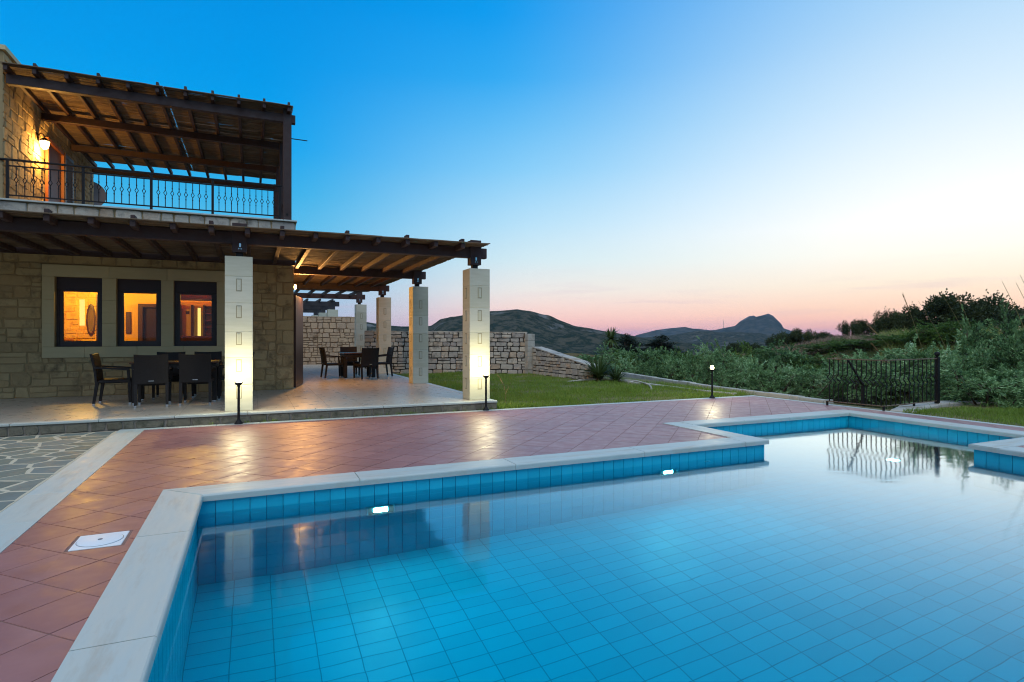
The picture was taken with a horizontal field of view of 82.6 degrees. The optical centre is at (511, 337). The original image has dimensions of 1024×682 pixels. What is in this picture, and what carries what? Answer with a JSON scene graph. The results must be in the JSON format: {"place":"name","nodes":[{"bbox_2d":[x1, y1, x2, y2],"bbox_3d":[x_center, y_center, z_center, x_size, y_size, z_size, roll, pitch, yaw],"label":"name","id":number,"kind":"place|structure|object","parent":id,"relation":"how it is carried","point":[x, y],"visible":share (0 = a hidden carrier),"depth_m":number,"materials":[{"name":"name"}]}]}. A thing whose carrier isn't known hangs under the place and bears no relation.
{"place":"outdoors","nodes":[
{"label":"outdoors","id":0,"kind":"place"},
{"bbox_2d":[0,431,116,512],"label":"stone paving","id":1,"kind":"structure","parent":0,"point":[28,464],"depth_m":6.54,"materials":[{"name":"grey stone"}]},
{"bbox_2d":[181,336,211,340],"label":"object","id":2,"kind":"object","parent":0,"point":[196,338],"visible":0.03,"depth_m":13.50,"materials":[{"name":"brown wood"}]},
{"bbox_2d":[0,364,496,436],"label":"terrace","id":3,"kind":"structure","parent":0,"point":[314,395],"depth_m":10.18,"materials":[{"name":"tile"}]},
{"bbox_2d":[89,353,131,405],"bbox_3d":[-7.148,0.741,10.435,0.636,0.899,0.574,0,0,-24],"label":"rattan chair","id":4,"kind":"object","parent":3,"relation":"on","point":[97,366],"visible":0.78,"depth_m":10.30,"materials":[{"name":"wicker"}]},
{"bbox_2d":[0,44,302,398],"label":"stone house","id":5,"kind":"structure","parent":3,"relation":"on","point":[46,301],"depth_m":12.23,"materials":[{"name":"stone"}]},
{"bbox_2d":[36,132,50,149],"bbox_3d":[-10.515,-4.400,13.074,0.260,0.379,0.220,0,0,-24],"label":"wall lamp","id":6,"kind":"object","parent":5,"relation":"attached to","point":[45,142],"visible":1,"depth_m":13.03,"materials":[{"name":"white glass"}]},
{"bbox_2d":[44,137,64,202],"bbox_3d":[-11.081,-3.660,14.114,0.090,1.980,1.300,0,0,-24],"label":"door","id":7,"kind":"structure","parent":5,"relation":"in","point":[53,154],"depth_m":14.15,"materials":[{"name":"brown wood"}]},
{"bbox_2d":[56,277,101,346],"bbox_3d":[-8.808,-0.510,11.907,0.790,1.400,0.120,0,0,-24],"label":"window","id":8,"kind":"structure","parent":5,"relation":"in","point":[63,284],"depth_m":11.82,"materials":[{"name":"black glass"}]},
{"bbox_2d":[86,304,95,335],"bbox_3d":[-10.511,-0.435,14.542,0.200,0.790,0.040,0,0,-24],"label":"oval mirror","id":9,"kind":"object","parent":5,"relation":"attached to","point":[90,319],"visible":1,"depth_m":14.53,"materials":[{"name":"brown mirror"}]},
{"bbox_2d":[93,182,105,204],"bbox_3d":[-13.054,-4.342,17.955,0.647,1.022,0.686,0,0,0],"label":"satellite dish","id":10,"kind":"object","parent":5,"relation":"attached to","point":[102,195],"visible":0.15,"depth_m":18.20,"materials":[{"name":"black metal"}]},
{"bbox_2d":[117,279,160,345],"bbox_3d":[-7.862,-0.510,12.328,0.800,1.400,0.120,0,0,-24],"label":"window","id":11,"kind":"structure","parent":5,"relation":"in","point":[123,285],"depth_m":12.25,"materials":[{"name":"black glass"}]},
{"bbox_2d":[0,158,282,218],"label":"balcony railing","id":12,"kind":"object","parent":5,"relation":"on","point":[83,200],"visible":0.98,"depth_m":12.11,"materials":[{"name":"black metal"}]},
{"bbox_2d":[0,61,306,219],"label":"balcony pergola","id":13,"kind":"object","parent":5,"relation":"on","point":[130,124],"visible":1,"depth_m":13.96,"materials":[{"name":"brown wood"}]},
{"bbox_2d":[174,281,216,345],"bbox_3d":[-6.912,-0.510,12.751,0.820,1.400,0.120,0,0,-24],"label":"window","id":14,"kind":"structure","parent":5,"relation":"in","point":[180,287],"depth_m":12.68,"materials":[{"name":"black glass"}]},
{"bbox_2d":[191,305,211,335],"bbox_3d":[-7.939,0.176,15.539,1.070,2.033,0.330,0,0,-24],"label":"kitchen shelf","id":15,"kind":"object","parent":5,"relation":"on","point":[199,320],"visible":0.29,"depth_m":15.29,"materials":[{"name":"brown wood"}]},
{"bbox_2d":[132,354,172,407],"bbox_3d":[-6.254,0.741,10.146,0.574,0.899,0.636,0,0,-26],"label":"rattan chair","id":16,"kind":"object","parent":3,"relation":"on","point":[150,370],"visible":1,"depth_m":9.93,"materials":[{"name":"wicker"}]},
{"bbox_2d":[152,352,185,399],"bbox_3d":[-6.757,0.741,11.493,0.574,0.899,0.636,0,0,-24],"label":"rattan chair","id":17,"kind":"object","parent":3,"relation":"on","point":[174,356],"visible":0.29,"depth_m":11.68,"materials":[{"name":"wicker"}]},
{"bbox_2d":[129,360,220,404],"bbox_3d":[-6.252,0.819,10.900,1.400,0.745,0.900,0,0,-24],"label":"rattan table","id":18,"kind":"object","parent":3,"relation":"on","point":[175,364],"visible":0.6,"depth_m":10.77,"materials":[{"name":"wicker"}]},
{"bbox_2d":[177,354,215,405],"bbox_3d":[-5.661,0.741,10.476,0.574,0.899,0.636,0,0,-21],"label":"rattan chair","id":19,"kind":"object","parent":3,"relation":"on","point":[194,369],"visible":1,"depth_m":10.24,"materials":[{"name":"wicker"}]},
{"bbox_2d":[191,351,222,397],"bbox_3d":[-6.162,0.741,11.779,0.574,0.899,0.636,0,0,-24],"label":"rattan chair","id":20,"kind":"object","parent":3,"relation":"on","point":[216,355],"visible":0.26,"depth_m":12.01,"materials":[{"name":"wicker"}]},
{"bbox_2d":[218,352,254,400],"bbox_3d":[-5.341,0.741,11.305,0.636,0.899,0.574,0,0,-24],"label":"rattan chair","id":21,"kind":"object","parent":3,"relation":"on","point":[221,377],"visible":0.38,"depth_m":10.96,"materials":[{"name":"wicker"}]},
{"bbox_2d":[225,256,252,410],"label":"stone column","id":22,"kind":"structure","parent":3,"relation":"on","point":[238,316],"depth_m":9.43,"materials":[{"name":"stone"}]},
{"bbox_2d":[0,208,489,303],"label":"pergola","id":23,"kind":"object","parent":22,"relation":"on","point":[356,265],"visible":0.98,"depth_m":10.74,"materials":[{"name":"brown wood"}]},
{"bbox_2d":[303,316,354,364],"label":"end wall","id":24,"kind":"structure","parent":3,"relation":"on","point":[331,335],"depth_m":25.66,"materials":[{"name":"beige stone"}]},
{"bbox_2d":[319,347,344,378],"bbox_3d":[-5.199,0.741,16.779,0.636,0.899,0.574,0,0,-32],"label":"rattan chair","id":25,"kind":"object","parent":3,"relation":"on","point":[323,355],"visible":0.9,"depth_m":16.62,"materials":[{"name":"wicker"}]},
{"bbox_2d":[339,347,360,375],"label":"rattan chair","id":26,"kind":"object","parent":3,"relation":"on","point":[349,359],"visible":0.59,"depth_m":18.05,"materials":[{"name":"wicker"}]},
{"bbox_2d":[339,352,373,378],"bbox_3d":[-4.537,0.819,17.081,0.900,0.745,0.900,0,0,-24],"label":"rattan table","id":27,"kind":"object","parent":3,"relation":"on","point":[348,354],"visible":0.69,"depth_m":16.69,"materials":[{"name":"wicker"}]},
{"bbox_2d":[355,304,366,363],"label":"stone column","id":28,"kind":"structure","parent":3,"relation":"on","point":[360,319],"depth_m":23.26,"materials":[{"name":"stone"}]},
{"bbox_2d":[353,348,378,380],"bbox_3d":[-4.079,0.741,16.326,0.574,0.899,0.636,0,0,-38],"label":"rattan chair","id":29,"kind":"object","parent":3,"relation":"on","point":[369,357],"visible":1,"depth_m":16.15,"materials":[{"name":"wicker"}]},
{"bbox_2d":[376,297,390,373],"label":"stone column","id":30,"kind":"structure","parent":3,"relation":"on","point":[383,324],"depth_m":19.12,"materials":[{"name":"stone"}]},
{"bbox_2d":[374,347,393,377],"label":"rattan chair","id":31,"kind":"object","parent":3,"relation":"on","point":[389,354],"visible":0.76,"depth_m":17.28,"materials":[{"name":"wicker"}]},
{"bbox_2d":[409,286,427,383],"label":"stone column","id":32,"kind":"structure","parent":3,"relation":"on","point":[418,334],"depth_m":15.07,"materials":[{"name":"stone"}]},
{"bbox_2d":[463,268,489,399],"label":"stone column","id":33,"kind":"structure","parent":3,"relation":"on","point":[476,323],"depth_m":11.14,"materials":[{"name":"stone"}]},
{"bbox_2d":[0,396,1023,681],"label":"pool deck","id":34,"kind":"structure","parent":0,"point":[52,588],"depth_m":6.54,"materials":[{"name":"tile"}]},
{"bbox_2d":[68,531,129,551],"bbox_3d":[-2.734,1.359,3.868,0.300,0.041,0.310,0,0,-24],"label":"skimmer lid","id":35,"kind":"object","parent":34,"relation":"on","point":[99,540],"visible":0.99,"depth_m":3.84,"materials":[{"name":"white plastic"}]},
{"bbox_2d":[0,395,1023,552],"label":"marble band","id":36,"kind":"object","parent":34,"relation":"attached to","point":[21,516],"visible":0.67,"depth_m":5.63,"materials":[{"name":"white stone"}]},
{"bbox_2d":[234,377,242,423],"bbox_3d":[-4.253,0.986,9.064,0.124,0.722,0.122,0,0,-24],"label":"bollard lamp","id":37,"kind":"object","parent":36,"relation":"on","point":[238,382],"visible":1,"depth_m":9.05,"materials":[{"name":"black metal"}]},
{"bbox_2d":[51,410,1023,681],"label":"swimming pool","id":38,"kind":"structure","parent":34,"relation":"in","point":[119,636],"depth_m":5.34,"materials":[{"name":"stone"}]},
{"bbox_2d":[148,422,1023,681],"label":"pool water","id":39,"kind":"structure","parent":38,"relation":"in","point":[845,552],"depth_m":3.69,"materials":[{"name":"blue liquid"}]},
{"bbox_2d":[0,0,1023,335],"label":"sky","id":40,"kind":"structure","parent":0,"point":[633,167],"materials":[{"name":"blue"}]},
{"bbox_2d":[367,309,726,356],"bbox_3d":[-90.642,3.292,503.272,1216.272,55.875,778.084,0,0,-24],"label":"hill","id":41,"kind":"structure","parent":0,"point":[551,333],"depth_m":450.85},
{"bbox_2d":[393,369,1023,426],"bbox_3d":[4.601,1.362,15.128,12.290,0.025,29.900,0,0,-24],"label":"lawn","id":42,"kind":"structure","parent":0,"point":[658,398],"depth_m":13.10,"materials":[{"name":"plant"}]},
{"bbox_2d":[365,331,534,373],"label":"boundary wall","id":43,"kind":"structure","parent":42,"relation":"on","point":[511,352],"depth_m":22.00,"materials":[{"name":"stone"}]},
{"bbox_2d":[532,347,601,380],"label":"sloping wall","id":44,"kind":"structure","parent":42,"relation":"on","point":[549,362],"depth_m":19.92,"materials":[{"name":"beige stone"}]},
{"bbox_2d":[572,351,619,381],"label":"yucca plant","id":45,"kind":"object","parent":42,"relation":"on","point":[599,371],"visible":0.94,"depth_m":17.58,"materials":[{"name":"green plant"}]},
{"bbox_2d":[604,363,627,381],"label":"yucca plant","id":46,"kind":"object","parent":42,"relation":"on","point":[615,375],"visible":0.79,"depth_m":17.47,"materials":[{"name":"green plant"}]},
{"bbox_2d":[620,372,832,403],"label":"garden kerb","id":47,"kind":"structure","parent":42,"relation":"on","point":[769,394],"depth_m":14.07,"materials":[{"name":"concrete"}]},
{"bbox_2d":[965,361,1023,407],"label":"olive bush","id":48,"kind":"object","parent":42,"relation":"on","point":[1008,374],"visible":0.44,"depth_m":11.54,"materials":[{"name":"green plant"}]},
{"bbox_2d":[971,334,1023,378],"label":"olive bush","id":49,"kind":"object","parent":42,"relation":"on","point":[996,362],"visible":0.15,"depth_m":12.68,"materials":[{"name":"green plant"}]},
{"bbox_2d":[982,329,1023,378],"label":"olive bush","id":50,"kind":"object","parent":42,"relation":"on","point":[1009,349],"visible":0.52,"depth_m":12.44,"materials":[{"name":"green plant"}]},
{"bbox_2d":[636,314,803,339],"bbox_3d":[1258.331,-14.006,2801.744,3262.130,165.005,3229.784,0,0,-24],"label":"mountain","id":51,"kind":"structure","parent":0,"point":[768,324],"depth_m":2151.14,"materials":[{"name":"grey stone"}]},
{"bbox_2d":[642,331,812,348],"bbox_3d":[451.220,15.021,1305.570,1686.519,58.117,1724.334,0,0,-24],"label":"foothill","id":52,"kind":"structure","parent":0,"point":[720,337],"depth_m":1123.08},
{"bbox_2d":[563,340,955,409],"bbox_3d":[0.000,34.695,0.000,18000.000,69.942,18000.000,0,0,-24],"label":"terrain","id":53,"kind":"structure","parent":0,"point":[869,352],"depth_m":25.19,"materials":[{"name":"green plant"}]},
{"bbox_2d":[303,298,338,316],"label":"house","id":54,"kind":"structure","parent":53,"relation":"on","point":[318,307],"depth_m":34.77,"materials":[{"name":"wood"}]},
{"bbox_2d":[598,328,623,352],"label":"yucca plant","id":55,"kind":"object","parent":53,"relation":"on","point":[611,334],"visible":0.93,"depth_m":29.87,"materials":[{"name":"green plant"}]},
{"bbox_2d":[592,342,634,371],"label":"olive bush","id":56,"kind":"object","parent":53,"relation":"on","point":[605,353],"visible":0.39,"depth_m":27.88,"materials":[{"name":"green plant"}]},
{"bbox_2d":[592,334,648,357],"bbox_3d":[7.278,0.753,37.769,4.058,2.106,3.684,0,0,18],"label":"tree","id":57,"kind":"object","parent":53,"relation":"on","point":[627,339],"visible":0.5,"depth_m":37.65,"materials":[{"name":"green plant"}]},
{"bbox_2d":[612,345,641,373],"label":"olive bush","id":58,"kind":"object","parent":53,"relation":"on","point":[627,367],"visible":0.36,"depth_m":22.54,"materials":[{"name":"green plant"}]},
{"bbox_2d":[623,343,679,373],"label":"olive bush","id":59,"kind":"object","parent":53,"relation":"on","point":[646,356],"visible":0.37,"depth_m":26.01,"materials":[{"name":"green plant"}]},
{"bbox_2d":[635,359,680,378],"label":"olive bush","id":60,"kind":"object","parent":53,"relation":"on","point":[647,371],"visible":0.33,"depth_m":20.85,"materials":[{"name":"green plant"}]},
{"bbox_2d":[640,333,683,355],"bbox_3d":[9.697,0.711,38.031,3.423,1.989,3.726,0,0,2],"label":"tree","id":61,"kind":"object","parent":53,"relation":"on","point":[657,343],"visible":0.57,"depth_m":37.85,"materials":[{"name":"green plant"}]},
{"bbox_2d":[635,347,691,380],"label":"olive bush","id":62,"kind":"object","parent":53,"relation":"on","point":[680,364],"visible":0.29,"depth_m":20.92,"materials":[{"name":"green plant"}]},
{"bbox_2d":[659,361,721,385],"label":"olive bush","id":63,"kind":"object","parent":53,"relation":"on","point":[706,380],"visible":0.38,"depth_m":19.82,"materials":[{"name":"green plant"}]},
{"bbox_2d":[679,336,724,379],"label":"olive bush","id":64,"kind":"object","parent":53,"relation":"on","point":[705,349],"visible":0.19,"depth_m":25.18,"materials":[{"name":"green plant"}]},
{"bbox_2d":[681,338,737,386],"bbox_3d":[7.040,1.601,20.802,1.951,3.185,1.714,0,0,23],"label":"olive bush","id":65,"kind":"object","parent":53,"relation":"on","point":[701,365],"visible":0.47,"depth_m":20.60,"materials":[{"name":"green plant"}]},
{"bbox_2d":[691,348,742,381],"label":"olive bush","id":66,"kind":"object","parent":53,"relation":"on","point":[726,367],"visible":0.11,"depth_m":24.34,"materials":[{"name":"green plant"}]},
{"bbox_2d":[710,350,758,389],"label":"olive bush","id":67,"kind":"object","parent":53,"relation":"on","point":[723,376],"visible":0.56,"depth_m":19.12,"materials":[{"name":"green plant"}]},
{"bbox_2d":[726,340,767,374],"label":"green bush","id":68,"kind":"object","parent":53,"relation":"on","point":[750,348],"visible":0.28,"depth_m":25.17,"materials":[{"name":"green plant"}]},
{"bbox_2d":[714,352,785,392],"bbox_3d":[8.150,1.852,20.169,2.746,2.680,2.349,0,0,43],"label":"olive bush","id":69,"kind":"object","parent":53,"relation":"on","point":[755,360],"visible":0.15,"depth_m":19.71,"materials":[{"name":"green plant"}]},
{"bbox_2d":[734,349,801,378],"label":"olive bush","id":70,"kind":"object","parent":53,"relation":"on","point":[763,360],"visible":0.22,"depth_m":24.25,"materials":[{"name":"green plant"}]},
{"bbox_2d":[740,360,809,394],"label":"olive bush","id":71,"kind":"object","parent":53,"relation":"on","point":[776,387],"visible":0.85,"depth_m":18.65,"materials":[{"name":"green plant"}]},
{"bbox_2d":[752,338,822,371],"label":"olive bush","id":72,"kind":"object","parent":53,"relation":"on","point":[786,354],"visible":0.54,"depth_m":23.68,"materials":[{"name":"green plant"}]},
{"bbox_2d":[772,330,802,346],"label":"hill tree","id":73,"kind":"object","parent":53,"relation":"on","point":[788,339],"visible":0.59,"depth_m":46.57,"materials":[{"name":"green plant"}]},
{"bbox_2d":[766,357,812,393],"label":"olive bush","id":74,"kind":"object","parent":53,"relation":"on","point":[779,366],"visible":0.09,"depth_m":19.97,"materials":[{"name":"green plant"}]},
{"bbox_2d":[790,327,818,343],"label":"hill tree","id":75,"kind":"object","parent":53,"relation":"on","point":[806,336],"visible":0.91,"depth_m":45.60,"materials":[{"name":"green plant"}]},
{"bbox_2d":[775,352,841,374],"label":"green bush","id":76,"kind":"object","parent":53,"relation":"on","point":[816,361],"visible":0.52,"depth_m":23.02,"materials":[{"name":"green plant"}]},
{"bbox_2d":[777,358,852,401],"bbox_3d":[9.658,1.659,18.598,2.201,2.009,1.934,0,0,29],"label":"olive bush","id":77,"kind":"object","parent":53,"relation":"on","point":[813,380],"visible":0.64,"depth_m":18.34,"materials":[{"name":"green plant"}]},
{"bbox_2d":[775,342,855,352],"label":"green bush","id":78,"kind":"object","parent":53,"relation":"on","point":[818,346],"visible":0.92,"depth_m":26.62,"materials":[{"name":"green plant"}]},
{"bbox_2d":[771,333,889,356],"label":"dry grass","id":79,"kind":"structure","parent":53,"relation":"on","point":[844,337],"depth_m":29.48,"materials":[{"name":"green plant"}]},
{"bbox_2d":[800,350,868,399],"bbox_3d":[10.727,1.516,19.367,2.237,2.199,2.050,0,0,-29],"label":"olive bush","id":80,"kind":"object","parent":53,"relation":"on","point":[824,366],"visible":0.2,"depth_m":19.23,"materials":[{"name":"green plant"}]},
{"bbox_2d":[815,337,869,347],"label":"green bush","id":81,"kind":"object","parent":53,"relation":"on","point":[833,342],"visible":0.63,"depth_m":27.00,"materials":[{"name":"green plant"}]},
{"bbox_2d":[733,342,954,408],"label":"undergrowth","id":82,"kind":"object","parent":53,"relation":"on","point":[873,398],"visible":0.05,"depth_m":18.30,"materials":[{"name":"green plant"}]},
{"bbox_2d":[835,319,862,335],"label":"hill tree","id":83,"kind":"object","parent":53,"relation":"on","point":[853,327],"visible":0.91,"depth_m":43.66,"materials":[{"name":"green plant"}]},
{"bbox_2d":[818,366,902,403],"bbox_3d":[10.929,1.671,18.385,2.015,1.609,2.355,0,0,-9],"label":"olive bush","id":84,"kind":"object","parent":53,"relation":"on","point":[859,388],"visible":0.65,"depth_m":17.99,"materials":[{"name":"green plant"}]},
{"bbox_2d":[830,339,895,348],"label":"green bush","id":85,"kind":"object","parent":53,"relation":"on","point":[861,344],"visible":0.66,"depth_m":25.55,"materials":[{"name":"green plant"}]},
{"bbox_2d":[858,319,874,334],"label":"hill tree","id":86,"kind":"object","parent":53,"relation":"on","point":[866,328],"visible":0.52,"depth_m":43.82,"materials":[{"name":"green plant"}]},
{"bbox_2d":[841,349,908,398],"bbox_3d":[11.651,1.436,19.031,2.092,2.200,2.446,0,0,5],"label":"olive bush","id":87,"kind":"object","parent":53,"relation":"on","point":[864,355],"visible":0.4,"depth_m":18.78,"materials":[{"name":"green plant"}]},
{"bbox_2d":[852,362,915,394],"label":"olive bush","id":88,"kind":"object","parent":53,"relation":"on","point":[888,376],"visible":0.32,"depth_m":17.89,"materials":[{"name":"green plant"}]},
{"bbox_2d":[869,306,903,333],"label":"hill tree","id":89,"kind":"object","parent":53,"relation":"on","point":[882,322],"visible":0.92,"depth_m":41.68,"materials":[{"name":"green plant"}]},
{"bbox_2d":[874,341,922,367],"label":"olive bush","id":90,"kind":"object","parent":53,"relation":"on","point":[893,356],"visible":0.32,"depth_m":20.92,"materials":[{"name":"green plant"}]},
{"bbox_2d":[886,310,917,331],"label":"hill tree","id":91,"kind":"object","parent":53,"relation":"on","point":[909,324],"visible":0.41,"depth_m":41.40,"materials":[{"name":"green plant"}]},
{"bbox_2d":[875,364,928,397],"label":"olive bush","id":92,"kind":"object","parent":53,"relation":"on","point":[898,388],"visible":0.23,"depth_m":17.95,"materials":[{"name":"green plant"}]},
{"bbox_2d":[900,304,925,329],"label":"hill tree","id":93,"kind":"object","parent":53,"relation":"on","point":[912,311],"visible":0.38,"depth_m":41.95,"materials":[{"name":"green plant"}]},
{"bbox_2d":[876,331,951,344],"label":"green bush","id":94,"kind":"object","parent":53,"relation":"on","point":[896,339],"visible":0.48,"depth_m":24.44,"materials":[{"name":"green plant"}]},
{"bbox_2d":[893,323,963,346],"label":"green bush","id":95,"kind":"object","parent":53,"relation":"on","point":[932,331],"visible":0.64,"depth_m":23.59,"materials":[{"name":"green plant"}]},
{"bbox_2d":[884,334,994,401],"bbox_3d":[10.161,1.258,13.385,2.477,2.797,1.997,0,0,-26],"label":"olive bush","id":96,"kind":"object","parent":53,"relation":"on","point":[928,351],"visible":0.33,"depth_m":13.33,"materials":[{"name":"green plant"}]},
{"bbox_2d":[890,400,1003,412],"bbox_3d":[9.806,1.680,11.652,6.013,0.739,1.301,0,0,-12],"label":"concrete edging","id":97,"kind":"object","parent":53,"relation":"on","point":[943,403],"visible":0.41,"depth_m":11.47,"materials":[{"name":"grey concrete"}]},
{"bbox_2d":[826,352,939,410],"bbox_3d":[7.388,1.116,11.579,2.034,1.668,1.081,0,0,-28],"label":"step railing","id":98,"kind":"object","parent":97,"relation":"on","point":[936,377],"visible":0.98,"depth_m":11.22,"materials":[{"name":"black metal"}]},
{"bbox_2d":[873,325,1022,399],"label":"wild grass","id":99,"kind":"structure","parent":53,"relation":"on","point":[897,332],"depth_m":24.39,"materials":[{"name":"green plant"}]},
{"bbox_2d":[913,317,985,346],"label":"green bush","id":100,"kind":"object","parent":53,"relation":"on","point":[949,326],"visible":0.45,"depth_m":23.77,"materials":[{"name":"green plant"}]},
{"bbox_2d":[914,288,995,325],"bbox_3d":[29.782,-1.287,39.758,3.985,4.173,4.820,0,0,-40],"label":"hill tree","id":101,"kind":"object","parent":53,"relation":"on","point":[936,308],"visible":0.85,"depth_m":39.15,"materials":[{"name":"green plant"}]},
{"bbox_2d":[902,352,1023,407],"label":"olive bush","id":102,"kind":"object","parent":53,"relation":"on","point":[947,374],"visible":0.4,"depth_m":12.20,"materials":[{"name":"green plant"}]},
{"bbox_2d":[934,304,999,371],"bbox_3d":[11.476,1.031,14.538,1.723,3.771,1.880,0,0,0],"label":"olive bush","id":103,"kind":"object","parent":53,"relation":"on","point":[975,339],"visible":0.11,"depth_m":14.36,"materials":[{"name":"green plant"}]},
{"bbox_2d":[924,362,1023,407],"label":"olive bush","id":104,"kind":"object","parent":53,"relation":"on","point":[981,388],"visible":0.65,"depth_m":11.56,"materials":[{"name":"green plant"}]},
{"bbox_2d":[943,289,1023,330],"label":"hill tree","id":105,"kind":"object","parent":53,"relation":"on","point":[993,300],"visible":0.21,"depth_m":39.08,"materials":[{"name":"green plant"}]},
{"bbox_2d":[950,329,1023,376],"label":"olive bush","id":106,"kind":"object","parent":53,"relation":"on","point":[986,352],"visible":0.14,"depth_m":13.77,"materials":[{"name":"green plant"}]},
{"bbox_2d":[957,299,1023,353],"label":"olive bush","id":107,"kind":"object","parent":53,"relation":"on","point":[975,326],"visible":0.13,"depth_m":16.07,"materials":[{"name":"green plant"}]},
{"bbox_2d":[965,305,1023,328],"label":"hill tree","id":108,"kind":"object","parent":53,"relation":"on","point":[1020,311],"visible":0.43,"depth_m":37.52,"materials":[{"name":"green plant"}]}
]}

